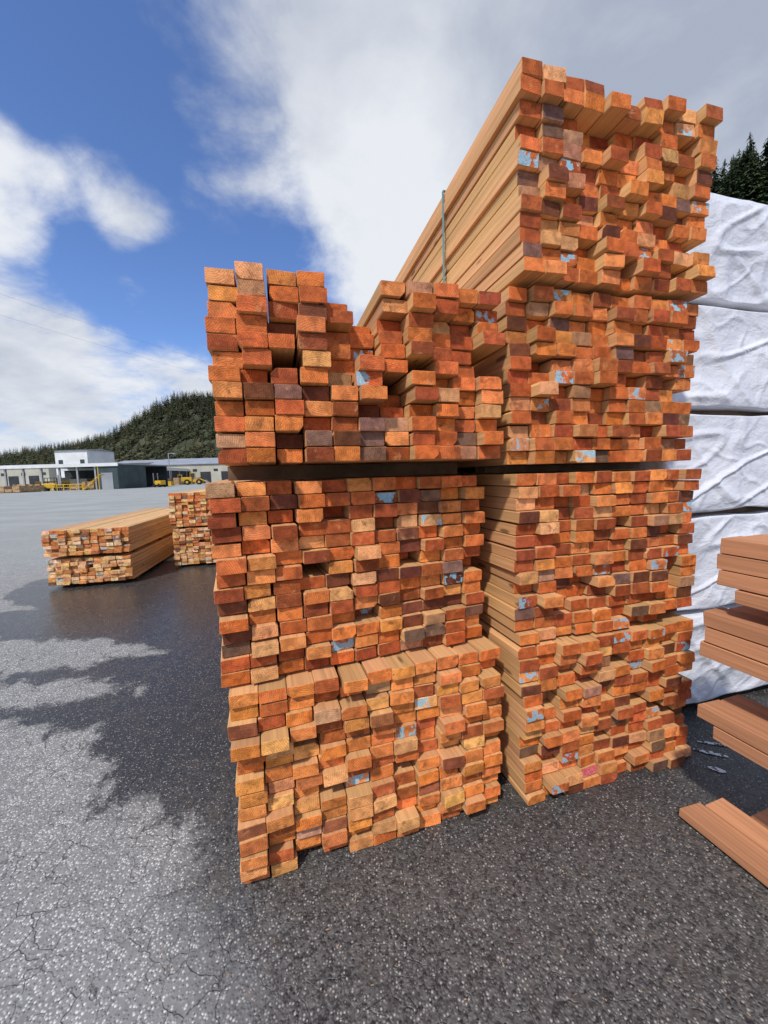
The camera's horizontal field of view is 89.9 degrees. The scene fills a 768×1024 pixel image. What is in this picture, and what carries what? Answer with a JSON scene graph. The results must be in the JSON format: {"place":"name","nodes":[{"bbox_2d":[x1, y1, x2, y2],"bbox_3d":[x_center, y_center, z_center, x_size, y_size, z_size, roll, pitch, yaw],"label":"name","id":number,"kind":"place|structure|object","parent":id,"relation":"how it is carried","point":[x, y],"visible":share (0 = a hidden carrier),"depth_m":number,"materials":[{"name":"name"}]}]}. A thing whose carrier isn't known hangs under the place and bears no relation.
{"place":"outdoors","nodes":[
{"label":"outdoors","id":0,"kind":"place"},
{"bbox_2d":[0,464,56,485],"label":"beige warehouse","id":1,"kind":"structure","parent":0,"point":[14,476],"depth_m":129.12,"materials":[{"name":"clear metal"}]},
{"bbox_2d":[8,476,39,485],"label":"doors","id":2,"kind":"structure","parent":1,"relation":"in","point":[13,480],"depth_m":129.19,"materials":[{"name":"grey metal"}]},
{"bbox_2d":[54,450,114,477],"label":"walls","id":3,"kind":"structure","parent":0,"point":[75,456],"depth_m":118.81,"materials":[{"name":"white metal"}]},
{"bbox_2d":[58,459,84,463],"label":"windows","id":4,"kind":"structure","parent":3,"relation":"attached to","point":[82,461],"depth_m":118.73,"materials":[{"name":"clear glass"}]},
{"bbox_2d":[59,449,111,451],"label":"roof","id":5,"kind":"structure","parent":3,"relation":"on","point":[93,450],"depth_m":123.16,"materials":[{"name":"grey metal"}]},
{"bbox_2d":[1,294,207,375],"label":"power line","id":6,"kind":"object","parent":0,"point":[101,345],"visible":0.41,"depth_m":59.02,"materials":[{"name":"black metal"}]},
{"bbox_2d":[14,403,220,464],"bbox_3d":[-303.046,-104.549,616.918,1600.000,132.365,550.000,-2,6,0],"label":"distant hill","id":7,"kind":"structure","parent":0,"point":[181,442],"depth_m":465.31,"materials":[{"name":"green plant"}]},
{"bbox_2d":[0,390,221,465],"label":"distant forest","id":8,"kind":"object","parent":7,"relation":"on","point":[44,455],"visible":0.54,"depth_m":483.48,"materials":[{"name":"green plant"}]},
{"bbox_2d":[116,460,159,463],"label":"beige warehouse","id":9,"kind":"structure","parent":0,"point":[141,461],"depth_m":150.94,"materials":[{"name":"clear metal"}]},
{"bbox_2d":[0,483,767,1023],"bbox_3d":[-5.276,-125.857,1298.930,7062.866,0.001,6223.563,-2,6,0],"label":"asphalt ground","id":10,"kind":"structure","parent":0,"point":[118,767],"depth_m":1.34,"materials":[{"name":"grey asphalt"}]},
{"bbox_2d":[0,485,44,492],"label":"yard lumber pile","id":11,"kind":"object","parent":10,"relation":"on","point":[21,489],"visible":0.98,"depth_m":66.57,"materials":[{"name":"brown wood"}]},
{"bbox_2d":[41,475,69,490],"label":"forklift","id":12,"kind":"object","parent":10,"relation":"on","point":[48,486],"visible":0.8,"depth_m":72.90,"materials":[{"name":"metal"}]},
{"bbox_2d":[50,484,83,490],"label":"guard rail","id":13,"kind":"object","parent":10,"relation":"on","point":[63,487],"visible":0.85,"depth_m":72.73,"materials":[{"name":"yellow metal"}]},
{"bbox_2d":[0,463,167,490],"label":"open mill shed","id":14,"kind":"structure","parent":10,"relation":"on","point":[121,475],"depth_m":76.17,"materials":[{"name":"white metal"}]},
{"bbox_2d":[101,473,113,488],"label":"bay door","id":15,"kind":"structure","parent":14,"relation":"in","point":[107,479],"depth_m":74.64,"materials":[{"name":"white metal"}]},
{"bbox_2d":[82,467,103,489],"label":"access stair","id":16,"kind":"object","parent":10,"relation":"on","point":[98,477],"visible":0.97,"depth_m":71.76,"materials":[{"name":"yellow metal"}]},
{"bbox_2d":[41,507,176,585],"bbox_3d":[-4.433,0.433,7.159,1.024,0.779,4.209,-3,6,-13],"label":"lumber stack","id":17,"kind":"object","parent":10,"relation":"on","point":[132,545],"visible":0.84,"depth_m":5.26,"materials":[{"name":"brown wood"}]},
{"bbox_2d":[64,470,188,479],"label":"walls","id":18,"kind":"structure","parent":10,"relation":"on","point":[83,474],"depth_m":91.12,"materials":[{"name":"beige metal"}]},
{"bbox_2d":[61,468,189,470],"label":"fascia","id":19,"kind":"structure","parent":18,"relation":"on","point":[93,469],"depth_m":90.92,"materials":[{"name":"white metal"}]},
{"bbox_2d":[151,473,166,486],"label":"forklift","id":20,"kind":"object","parent":10,"relation":"on","point":[159,483],"visible":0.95,"depth_m":81.31,"materials":[{"name":"metal"}]},
{"bbox_2d":[168,453,175,477],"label":"yard lamp","id":21,"kind":"object","parent":10,"relation":"on","point":[169,463],"visible":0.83,"depth_m":108.85,"materials":[{"name":"metal"}]},
{"bbox_2d":[168,481,191,485],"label":"yellow bins","id":22,"kind":"object","parent":10,"relation":"on","point":[170,483],"visible":0.25,"depth_m":101.81,"materials":[{"name":"paint"}]},
{"bbox_2d":[168,477,200,484],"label":"stacked units","id":23,"kind":"object","parent":10,"relation":"on","point":[177,481],"visible":0.17,"depth_m":112.08},
{"bbox_2d":[151,458,227,483],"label":"beige warehouse","id":24,"kind":"structure","parent":10,"relation":"on","point":[211,469],"depth_m":131.19,"materials":[{"name":"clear metal"}]},
{"bbox_2d":[188,471,227,482],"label":"doors","id":25,"kind":"structure","parent":24,"relation":"in","point":[224,474],"depth_m":131.19,"materials":[{"name":"grey metal"}]},
{"bbox_2d":[168,488,215,565],"bbox_3d":[-3.375,0.092,8.206,1.062,1.193,4.202,-3,6,-14],"label":"lumber stack","id":26,"kind":"object","parent":10,"relation":"on","point":[189,510],"visible":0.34,"depth_m":6.17,"materials":[{"name":"brown wood"}]},
{"bbox_2d":[181,473,209,484],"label":"wheel loader","id":27,"kind":"object","parent":10,"relation":"on","point":[186,480],"visible":0.99,"depth_m":106.65,"materials":[{"name":"metal"}]},
{"bbox_2d":[204,261,504,883],"bbox_3d":[-0.947,0.043,3.755,1.532,2.032,5.267,-3,6,-16],"label":"lumber stack","id":28,"kind":"object","parent":10,"relation":"on","point":[360,674],"visible":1,"depth_m":1.36,"materials":[{"name":"brown wood"}]},
{"bbox_2d":[140,733,764,1023],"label":"wood chip litter","id":29,"kind":"object","parent":10,"relation":"on","point":[249,992],"visible":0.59,"depth_m":1.25,"materials":[{"name":"brown wood"}]},
{"bbox_2d":[373,57,722,805],"bbox_3d":[0.288,-0.414,4.070,1.037,2.809,5.270,-3,6,-16],"label":"lumber stack","id":30,"kind":"object","parent":10,"relation":"on","point":[567,217],"visible":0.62,"depth_m":1.59,"materials":[{"name":"brown wood"}]},
{"bbox_2d":[457,193,767,703],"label":"wrapped lumber stack","id":31,"kind":"object","parent":10,"relation":"on","point":[726,395],"visible":0.24,"depth_m":2.08,"materials":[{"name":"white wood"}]},
{"bbox_2d":[569,741,728,846],"bbox_3d":[1.223,1.206,1.657,1.154,0.001,0.166,-5,6,-29],"label":"painted ground mark","id":32,"kind":"object","parent":10,"relation":"on","point":[710,767],"visible":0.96,"depth_m":1.87,"materials":[{"name":"white paint"}]},
{"bbox_2d":[679,534,767,887],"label":"lumber pile","id":33,"kind":"object","parent":10,"relation":"on","point":[736,638],"visible":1,"depth_m":1.33,"materials":[{"name":"brown wood"}]},
{"bbox_2d":[0,0,767,456],"label":"sky","id":34,"kind":"structure","parent":0,"point":[146,146],"materials":[{"name":"blue"}]},
{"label":"wooded hillside","id":35,"kind":"structure","parent":0,"visible":0},
{"bbox_2d":[709,133,767,204],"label":"hillside forest","id":36,"kind":"object","parent":35,"relation":"on","point":[745,177],"visible":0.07,"depth_m":51.16,"materials":[{"name":"green plant"}]}
]}

